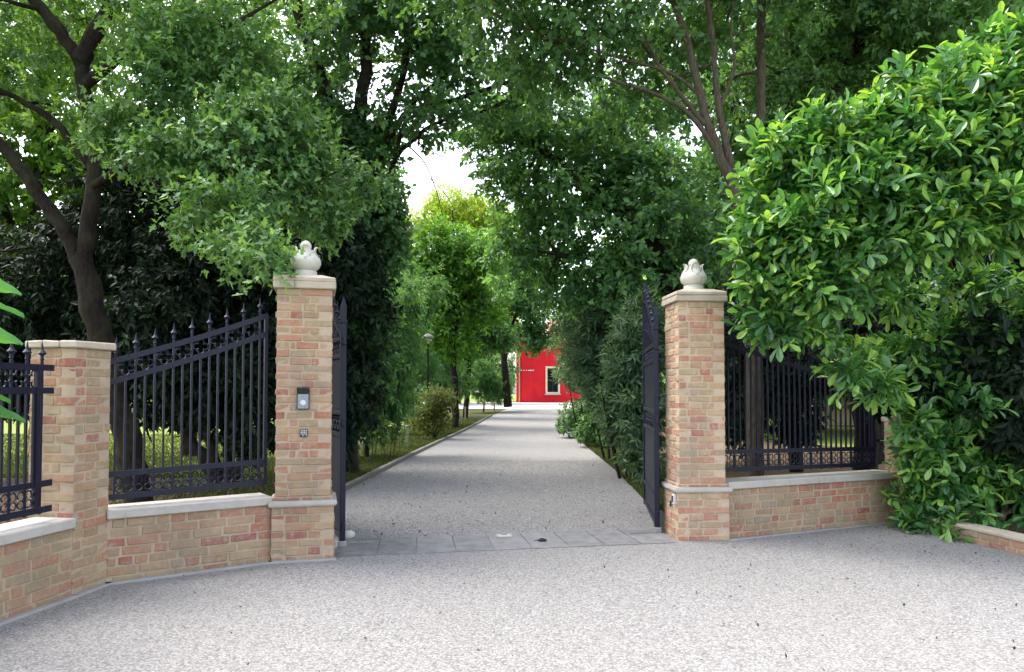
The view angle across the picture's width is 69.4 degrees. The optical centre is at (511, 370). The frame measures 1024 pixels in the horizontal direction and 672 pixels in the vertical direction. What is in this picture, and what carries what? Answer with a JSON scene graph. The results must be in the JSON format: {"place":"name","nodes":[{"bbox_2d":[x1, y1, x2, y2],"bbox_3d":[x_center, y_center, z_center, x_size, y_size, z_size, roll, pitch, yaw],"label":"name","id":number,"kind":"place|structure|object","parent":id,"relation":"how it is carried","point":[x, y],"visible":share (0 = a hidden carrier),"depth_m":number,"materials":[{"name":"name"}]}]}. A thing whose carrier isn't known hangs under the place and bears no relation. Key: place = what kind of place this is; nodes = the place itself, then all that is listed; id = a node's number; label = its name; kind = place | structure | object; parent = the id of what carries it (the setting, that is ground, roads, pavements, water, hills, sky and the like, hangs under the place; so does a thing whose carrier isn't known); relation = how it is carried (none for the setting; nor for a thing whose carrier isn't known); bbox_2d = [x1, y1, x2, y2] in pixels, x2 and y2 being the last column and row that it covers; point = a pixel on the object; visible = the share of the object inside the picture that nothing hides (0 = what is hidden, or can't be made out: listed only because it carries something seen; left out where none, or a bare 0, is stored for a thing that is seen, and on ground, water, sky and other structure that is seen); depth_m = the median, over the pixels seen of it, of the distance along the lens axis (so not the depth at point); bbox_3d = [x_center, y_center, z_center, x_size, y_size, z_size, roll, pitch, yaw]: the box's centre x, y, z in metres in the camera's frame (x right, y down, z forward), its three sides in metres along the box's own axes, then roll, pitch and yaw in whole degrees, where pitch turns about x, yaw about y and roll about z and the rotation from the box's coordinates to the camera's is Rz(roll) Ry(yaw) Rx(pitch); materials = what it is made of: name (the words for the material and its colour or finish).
{"place":"outdoors","nodes":[
{"label":"outdoors","id":0,"kind":"place"},
{"bbox_2d":[0,477,176,523],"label":"soil bed","id":1,"kind":"object","parent":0,"point":[21,481],"visible":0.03,"depth_m":11.33,"materials":[{"name":"brown soil"}]},
{"bbox_2d":[0,193,156,479],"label":"evergreen tree","id":2,"kind":"object","parent":1,"relation":"on","point":[46,304],"visible":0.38,"depth_m":12.63,"materials":[{"name":"green plant"}]},
{"bbox_2d":[0,482,274,523],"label":"leaf litter","id":3,"kind":"object","parent":1,"relation":"on","point":[155,498],"visible":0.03,"depth_m":10.76,"materials":[{"name":"brown plant"}]},
{"bbox_2d":[48,133,340,483],"bbox_3d":[-5.509,-1.158,12.747,5.382,6.606,3.630,0,-2,0],"label":"evergreen tree","id":4,"kind":"object","parent":1,"relation":"on","point":[161,284],"visible":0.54,"depth_m":12.02,"materials":[{"name":"green plant"}]},
{"bbox_2d":[0,0,402,503],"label":"oak tree","id":5,"kind":"object","parent":1,"relation":"on","point":[242,212],"visible":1,"depth_m":8.74,"materials":[{"name":"green plant"}]},
{"bbox_2d":[230,114,405,469],"bbox_3d":[-3.730,-1.399,13.417,3.748,6.739,2.957,0,-2,0],"label":"evergreen tree","id":6,"kind":"object","parent":1,"relation":"on","point":[349,276],"visible":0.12,"depth_m":13.04,"materials":[{"name":"green plant"}]},
{"bbox_2d":[26,409,504,516],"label":"verge","id":7,"kind":"structure","parent":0,"point":[474,414],"depth_m":17.00,"materials":[{"name":"green plant"}]},
{"bbox_2d":[382,416,402,457],"bbox_3d":[-2.856,1.550,17.218,0.615,0.965,0.529,0,-2,0],"label":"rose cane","id":8,"kind":"object","parent":7,"relation":"on","point":[396,429],"visible":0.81,"depth_m":17.15,"materials":[{"name":"green plant"}]},
{"bbox_2d":[224,0,561,472],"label":"ivy clad tree","id":9,"kind":"object","parent":7,"relation":"on","point":[379,136],"visible":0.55,"depth_m":13.88,"materials":[{"name":"green plant"}]},
{"bbox_2d":[360,260,434,456],"bbox_3d":[-3.296,-0.305,17.540,3.338,4.694,2.537,1,-2,-32],"label":"yew shrub","id":10,"kind":"object","parent":7,"relation":"on","point":[412,313],"visible":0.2,"depth_m":17.62,"materials":[{"name":"green plant"}]},
{"bbox_2d":[146,418,665,513],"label":"verge grass","id":11,"kind":"structure","parent":7,"relation":"on","point":[592,447],"depth_m":16.67,"materials":[{"name":"green plant"}]},
{"bbox_2d":[405,425,408,447],"bbox_3d":[-2.906,1.838,20.485,0.096,0.648,0.096,1,-2,-22],"label":"marker post","id":12,"kind":"object","parent":7,"relation":"on","point":[407,428],"visible":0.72,"depth_m":20.45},
{"bbox_2d":[346,415,491,490],"bbox_3d":[-2.002,2.169,25.448,0.296,0.326,33.028,0,-2,2],"label":"drive edging","id":13,"kind":"object","parent":7,"relation":"on","point":[362,478],"visible":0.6,"depth_m":15.85,"materials":[{"name":"concrete"}]},
{"bbox_2d":[394,259,458,433],"bbox_3d":[-3.774,-0.966,27.515,3.853,6.636,3.158,1,-2,-34],"label":"yew shrub","id":14,"kind":"object","parent":7,"relation":"on","point":[429,316],"visible":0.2,"depth_m":27.45,"materials":[{"name":"green plant"}]},
{"bbox_2d":[422,334,434,435],"bbox_3d":[-2.892,0.514,25.396,0.460,3.545,0.460,0,-2,0],"label":"lamp post","id":15,"kind":"object","parent":7,"relation":"on","point":[431,336],"visible":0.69,"depth_m":25.37,"materials":[{"name":"black metal"}]},
{"bbox_2d":[406,383,462,438],"bbox_3d":[-2.544,1.368,24.215,1.906,1.920,1.467,0,-2,0],"label":"pale shrub","id":16,"kind":"object","parent":7,"relation":"on","point":[443,404],"visible":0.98,"depth_m":24.02,"materials":[{"name":"green plant"}]},
{"bbox_2d":[415,341,477,402],"bbox_3d":[-3.555,-0.026,33.404,3.851,5.017,2.975,-2,-3,44],"label":"yew shrub","id":17,"kind":"object","parent":7,"relation":"on","point":[462,385],"visible":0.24,"depth_m":32.82,"materials":[{"name":"green plant"}]},
{"bbox_2d":[391,206,512,427],"bbox_3d":[-2.506,-2.202,31.297,5.694,9.224,4.285,0,-2,-12],"label":"slender tree","id":18,"kind":"object","parent":7,"relation":"on","point":[462,269],"visible":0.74,"depth_m":30.72,"materials":[{"name":"green plant"}]},
{"bbox_2d":[444,266,521,417],"bbox_3d":[-2.114,-2.053,40.236,5.418,9.258,4.406,0,-2,0],"label":"slender tree","id":19,"kind":"object","parent":7,"relation":"on","point":[497,340],"visible":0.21,"depth_m":39.64,"materials":[{"name":"green plant"}]},
{"bbox_2d":[459,321,521,411],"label":"yew shrub","id":20,"kind":"object","parent":7,"relation":"on","point":[486,377],"visible":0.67,"depth_m":46.02,"materials":[{"name":"green plant"}]},
{"bbox_2d":[466,223,566,406],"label":"slender tree","id":21,"kind":"object","parent":7,"relation":"on","point":[534,336],"visible":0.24,"depth_m":45.75,"materials":[{"name":"green plant"}]},
{"bbox_2d":[362,429,380,454],"bbox_3d":[-3.400,1.545,17.548,0.485,0.997,0.603,1,-2,-38],"label":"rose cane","id":22,"kind":"object","parent":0,"point":[372,440],"visible":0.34,"depth_m":17.52,"materials":[{"name":"green plant"}]},
{"bbox_2d":[392,417,409,448],"bbox_3d":[-3.065,1.617,19.972,0.632,1.006,0.486,-1,-2,29],"label":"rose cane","id":23,"kind":"object","parent":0,"point":[403,429],"visible":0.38,"depth_m":19.94,"materials":[{"name":"green plant"}]},
{"bbox_2d":[3,394,854,474],"bbox_3d":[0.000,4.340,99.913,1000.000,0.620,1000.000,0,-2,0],"label":"ground","id":24,"kind":"structure","parent":0,"point":[514,398],"depth_m":27.01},
{"bbox_2d":[0,279,25,423],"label":"broad leaved plant","id":25,"kind":"object","parent":24,"relation":"on","point":[6,337],"visible":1,"depth_m":4.55,"materials":[{"name":"green plant"}]},
{"bbox_2d":[0,0,132,293],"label":"maple tree","id":26,"kind":"object","parent":24,"relation":"on","point":[35,127],"visible":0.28,"depth_m":18.90,"materials":[{"name":"green plant"}]},
{"bbox_2d":[3,433,349,477],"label":"lawn grass","id":27,"kind":"structure","parent":24,"relation":"on","point":[176,457],"depth_m":17.06,"materials":[{"name":"green plant"}]},
{"bbox_2d":[44,0,331,455],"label":"maple tree","id":28,"kind":"object","parent":24,"relation":"on","point":[58,167],"visible":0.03,"depth_m":17.17,"materials":[{"name":"green plant"}]},
{"bbox_2d":[301,117,420,290],"bbox_3d":[-5.793,-3.347,24.096,5.623,11.265,3.922,0,-2,0],"label":"lime tree","id":29,"kind":"object","parent":24,"relation":"on","point":[411,268],"depth_m":24.65,"materials":[{"name":"green plant"}]},
{"bbox_2d":[386,153,420,287],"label":"lime tree","id":30,"kind":"object","parent":24,"relation":"on","point":[403,171],"depth_m":33.43,"materials":[{"name":"green plant"}]},
{"bbox_2d":[474,319,519,401],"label":"distant tree","id":31,"kind":"object","parent":24,"relation":"on","point":[488,399],"visible":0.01,"depth_m":77.72,"materials":[{"name":"green plant"}]},
{"bbox_2d":[336,528,675,556],"bbox_3d":[-0.051,1.732,7.417,3.302,0.043,0.782,0,-2,-11],"label":"threshold","id":32,"kind":"object","parent":24,"relation":"on","point":[470,543],"visible":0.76,"depth_m":7.33,"materials":[{"name":"grey stone"}]},
{"bbox_2d":[348,539,372,542],"bbox_3d":[-1.512,1.706,7.381,0.249,0.008,0.130,0,-2,-13],"label":"steel plate","id":33,"kind":"object","parent":32,"relation":"on","point":[361,541],"visible":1,"depth_m":7.34,"materials":[{"name":"silver metal"}]},
{"bbox_2d":[496,532,511,537],"bbox_3d":[-0.082,1.696,7.611,0.160,0.053,0.090,0,-2,-15],"label":"gate stop","id":34,"kind":"object","parent":32,"relation":"on","point":[503,535],"visible":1,"depth_m":7.58,"materials":[{"name":"metal"}]},
{"bbox_2d":[533,538,546,541],"bbox_3d":[0.286,1.703,7.420,0.128,0.026,0.090,-1,-2,39],"label":"drop bolt socket","id":35,"kind":"object","parent":32,"relation":"on","point":[541,539],"visible":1,"depth_m":7.38,"materials":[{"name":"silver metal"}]},
{"bbox_2d":[623,530,655,534],"bbox_3d":[1.362,1.721,7.856,0.336,0.008,0.130,1,-2,-22],"label":"steel plate","id":36,"kind":"object","parent":32,"relation":"on","point":[639,532],"visible":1,"depth_m":7.83,"materials":[{"name":"silver metal"}]},
{"bbox_2d":[585,239,665,393],"bbox_3d":[6.633,-1.898,36.229,7.259,9.408,9.751,-1,-2,28],"label":"distant tree","id":37,"kind":"object","parent":24,"relation":"on","point":[663,389],"depth_m":35.81,"materials":[{"name":"green plant"}]},
{"bbox_2d":[643,190,834,418],"bbox_3d":[7.976,-2.083,26.108,8.604,9.339,6.405,1,-2,-22],"label":"distant tree","id":38,"kind":"object","parent":24,"relation":"on","point":[658,296],"depth_m":25.13,"materials":[{"name":"green plant"}]},
{"bbox_2d":[729,521,896,540],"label":"curb","id":39,"kind":"structure","parent":24,"relation":"on","point":[809,531],"depth_m":7.92,"materials":[{"name":"concrete"}]},
{"bbox_2d":[803,394,853,424],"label":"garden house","id":40,"kind":"structure","parent":24,"relation":"on","point":[838,417],"depth_m":32.95,"materials":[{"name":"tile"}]},
{"bbox_2d":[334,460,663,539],"bbox_3d":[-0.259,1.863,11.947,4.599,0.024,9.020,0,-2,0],"label":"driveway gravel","id":41,"kind":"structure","parent":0,"point":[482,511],"depth_m":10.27,"materials":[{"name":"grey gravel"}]},
{"bbox_2d":[334,409,664,548],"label":"driveway","id":42,"kind":"structure","parent":0,"point":[510,435],"depth_m":11.97,"materials":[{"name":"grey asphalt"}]},
{"bbox_2d":[316,271,347,547],"bbox_3d":[-1.974,0.265,7.952,0.090,2.950,1.734,1,-2,-24],"label":"gate leaf","id":43,"kind":"object","parent":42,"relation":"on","point":[338,448],"visible":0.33,"depth_m":7.24,"materials":[{"name":"paint"}]},
{"bbox_2d":[345,530,354,538],"bbox_3d":[-1.677,1.690,7.606,0.125,0.080,0.126,0,-2,0],"label":"white stone","id":44,"kind":"object","parent":42,"relation":"on","point":[349,534],"visible":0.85,"depth_m":7.57,"materials":[{"name":"white stone"}]},
{"bbox_2d":[347,466,640,535],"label":"fallen leaves on drive","id":45,"kind":"object","parent":42,"relation":"on","point":[466,492],"visible":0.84,"depth_m":9.86,"materials":[{"name":"brown plant"}]},
{"bbox_2d":[642,282,661,532],"bbox_3d":[1.636,0.290,8.755,0.090,2.950,1.743,0,-2,6],"label":"gate leaf","id":46,"kind":"object","parent":42,"relation":"on","point":[650,358],"visible":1,"depth_m":8.55,"materials":[{"name":"paint"}]},
{"bbox_2d":[420,402,583,408],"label":"house forecourt","id":47,"kind":"structure","parent":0,"point":[475,405],"depth_m":56.15,"materials":[{"name":"white concrete"}]},
{"bbox_2d":[405,172,535,403],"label":"willow tree","id":48,"kind":"object","parent":47,"relation":"on","point":[470,208],"visible":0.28,"depth_m":63.29,"materials":[{"name":"green plant"}]},
{"bbox_2d":[514,321,580,402],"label":"red house","id":49,"kind":"structure","parent":47,"relation":"on","point":[534,385],"depth_m":69.96,"materials":[{"name":"paint"}]},
{"bbox_2d":[544,366,560,394],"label":"window","id":50,"kind":"structure","parent":49,"relation":"in","point":[551,389],"depth_m":69.93,"materials":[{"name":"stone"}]},
{"bbox_2d":[0,0,1011,393],"label":"sky","id":51,"kind":"structure","parent":0,"point":[417,170],"materials":[{"name":"white"}]},
{"bbox_2d":[0,522,1023,671],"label":"forecourt","id":52,"kind":"structure","parent":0,"point":[410,600],"depth_m":4.97,"materials":[{"name":"grey gravel"}]},
{"bbox_2d":[0,517,75,620],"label":"brick wall","id":53,"kind":"structure","parent":52,"relation":"on","point":[35,560],"depth_m":5.08,"materials":[{"name":"brick"}]},
{"bbox_2d":[0,340,54,520],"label":"iron fence","id":54,"kind":"object","parent":53,"relation":"on","point":[37,390],"visible":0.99,"depth_m":5.14,"materials":[{"name":"black metal"}]},
{"bbox_2d":[25,340,115,594],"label":"brick pillar","id":55,"kind":"structure","parent":52,"relation":"on","point":[75,440],"depth_m":5.50,"materials":[{"name":"brick"}]},
{"bbox_2d":[0,557,336,626],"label":"kerb","id":56,"kind":"structure","parent":52,"relation":"on","point":[49,605],"depth_m":5.84,"materials":[{"name":"concrete"}]},
{"bbox_2d":[106,493,272,581],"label":"brick wall","id":57,"kind":"structure","parent":52,"relation":"on","point":[153,538],"depth_m":6.13,"materials":[{"name":"brick"}]},
{"bbox_2d":[108,298,268,500],"bbox_3d":[-2.738,0.195,6.317,1.316,1.734,0.059,1,-2,-37],"label":"iron fence","id":58,"kind":"object","parent":57,"relation":"on","point":[153,470],"visible":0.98,"depth_m":6.32,"materials":[{"name":"black metal"}]},
{"bbox_2d":[268,241,336,560],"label":"gate pillar","id":59,"kind":"structure","parent":52,"relation":"on","point":[303,503],"depth_m":6.62,"materials":[{"name":"brick"}]},
{"bbox_2d":[297,387,309,408],"bbox_3d":[-1.865,0.252,6.603,0.108,0.196,0.052,0,-2,-14],"label":"intercom","id":60,"kind":"object","parent":59,"relation":"attached to","point":[303,397],"visible":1,"depth_m":6.59,"materials":[{"name":"black plastic"}]},
{"bbox_2d":[298,388,308,393],"bbox_3d":[-1.862,0.184,6.595,0.094,0.050,0.012,0,-2,-14],"label":"camera window","id":61,"kind":"structure","parent":60,"relation":"in","point":[300,390],"depth_m":6.59,"materials":[{"name":"black glass"}]},
{"bbox_2d":[300,429,307,436],"bbox_3d":[-1.861,0.562,6.610,0.066,0.066,0.024,0,-2,-14],"label":"keypad","id":62,"kind":"object","parent":59,"relation":"attached to","point":[303,432],"visible":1,"depth_m":6.60,"materials":[{"name":"silver plastic"}]},
{"bbox_2d":[24,526,1016,670],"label":"twig debris","id":63,"kind":"object","parent":52,"relation":"on","point":[1014,647],"visible":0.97,"depth_m":5.12,"materials":[{"name":"brown wood"}]},
{"bbox_2d":[252,527,1007,671],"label":"fallen leaves","id":64,"kind":"object","parent":52,"relation":"on","point":[440,612],"visible":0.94,"depth_m":5.75,"materials":[{"name":"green plant"}]},
{"bbox_2d":[660,259,732,540],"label":"gate pillar","id":65,"kind":"structure","parent":52,"relation":"on","point":[695,483],"depth_m":7.56,"materials":[{"name":"brick"}]},
{"bbox_2d":[671,494,675,504],"bbox_3d":[1.650,1.318,7.548,0.038,0.100,0.055,0,-2,-4],"label":"photocell","id":66,"kind":"object","parent":65,"relation":"attached to","point":[673,498],"visible":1,"depth_m":7.52,"materials":[{"name":"white plastic"}]},
{"bbox_2d":[726,469,898,537],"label":"brick wall","id":67,"kind":"structure","parent":52,"relation":"on","point":[769,504],"depth_m":8.04,"materials":[{"name":"brick"}]},
{"bbox_2d":[724,314,875,471],"bbox_3d":[3.200,0.238,8.228,2.329,1.760,0.056,1,-2,-24],"label":"iron fence","id":68,"kind":"object","parent":67,"relation":"on","point":[871,448],"visible":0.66,"depth_m":8.16,"materials":[{"name":"black metal"}]},
{"bbox_2d":[911,514,1023,554],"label":"bed wall","id":69,"kind":"structure","parent":52,"relation":"on","point":[1006,540],"depth_m":7.19,"materials":[{"name":"brick"}]},
{"bbox_2d":[659,427,1020,517],"bbox_3d":[7.050,2.126,21.044,9.900,0.075,25.800,0,-2,0],"label":"soil bed","id":70,"kind":"object","parent":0,"point":[771,472],"visible":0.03,"depth_m":15.63,"materials":[{"name":"brown soil"}]},
{"bbox_2d":[543,305,591,443],"bbox_3d":[2.244,-0.234,22.242,2.641,4.859,4.137,0,-2,0],"label":"oleander","id":71,"kind":"object","parent":70,"relation":"on","point":[558,374],"visible":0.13,"depth_m":22.58,"materials":[{"name":"green plant"}]},
{"bbox_2d":[373,0,771,476],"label":"multi stem tree","id":72,"kind":"object","parent":70,"relation":"on","point":[558,35],"visible":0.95,"depth_m":10.85,"materials":[{"name":"green plant"}]},
{"bbox_2d":[554,395,603,437],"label":"box shrub","id":73,"kind":"object","parent":70,"relation":"on","point":[568,425],"visible":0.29,"depth_m":24.64,"materials":[{"name":"green plant"}]},
{"bbox_2d":[435,45,736,330],"bbox_3d":[1.967,-2.757,16.414,7.363,9.257,4.003,0,-2,0],"label":"leaning tree","id":74,"kind":"object","parent":70,"relation":"on","point":[620,190],"visible":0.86,"depth_m":15.75,"materials":[{"name":"green plant"}]},
{"bbox_2d":[545,266,641,458],"bbox_3d":[1.947,-0.263,16.581,2.453,4.562,2.955,0,-2,15],"label":"oleander","id":75,"kind":"object","parent":70,"relation":"on","point":[589,335],"visible":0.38,"depth_m":16.26,"materials":[{"name":"green plant"}]},
{"bbox_2d":[571,413,620,447],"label":"box shrub","id":76,"kind":"object","parent":70,"relation":"on","point":[588,433],"visible":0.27,"depth_m":20.19,"materials":[{"name":"green plant"}]},
{"bbox_2d":[587,281,665,484],"bbox_3d":[2.156,0.200,12.763,1.653,3.575,2.472,0,-2,0],"label":"oleander","id":77,"kind":"object","parent":70,"relation":"on","point":[621,390],"visible":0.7,"depth_m":12.54,"materials":[{"name":"green plant"}]},
{"bbox_2d":[670,0,870,475],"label":"slim trunk tree","id":78,"kind":"object","parent":70,"relation":"on","point":[760,94],"visible":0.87,"depth_m":12.23,"materials":[{"name":"green plant"}]},
{"bbox_2d":[713,268,848,460],"bbox_3d":[4.393,-0.070,12.645,2.787,3.873,2.352,1,-2,-23],"label":"evergreen shrub","id":79,"kind":"object","parent":70,"relation":"on","point":[727,315],"visible":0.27,"depth_m":12.20,"materials":[{"name":"green plant"}]},
{"bbox_2d":[574,0,1020,464],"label":"shade tree","id":80,"kind":"object","parent":70,"relation":"on","point":[718,182],"visible":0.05,"depth_m":18.40,"materials":[{"name":"green plant"}]},
{"bbox_2d":[668,0,1023,472],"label":"dark trunk tree","id":81,"kind":"object","parent":70,"relation":"on","point":[879,34],"visible":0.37,"depth_m":12.60,"materials":[{"name":"green plant"}]},
{"bbox_2d":[881,417,918,503],"bbox_3d":[4.627,1.170,8.727,0.377,1.230,0.378,0,-2,0],"label":"brick post","id":82,"kind":"object","parent":70,"relation":"on","point":[885,420],"visible":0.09,"depth_m":8.74,"materials":[{"name":"brick"}]},
{"bbox_2d":[834,245,1023,520],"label":"evergreen shrub","id":83,"kind":"object","parent":70,"relation":"on","point":[986,372],"visible":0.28,"depth_m":8.04,"materials":[{"name":"green plant"}]},
{"bbox_2d":[964,518,1023,533],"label":"laurel bed","id":84,"kind":"object","parent":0,"point":[1013,527],"depth_m":8.17,"materials":[{"name":"soil"}]},
{"bbox_2d":[711,0,1023,541],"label":"laurel bush","id":85,"kind":"object","parent":84,"relation":"on","point":[908,173],"visible":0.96,"depth_m":7.02,"materials":[{"name":"green plant"}]}
]}

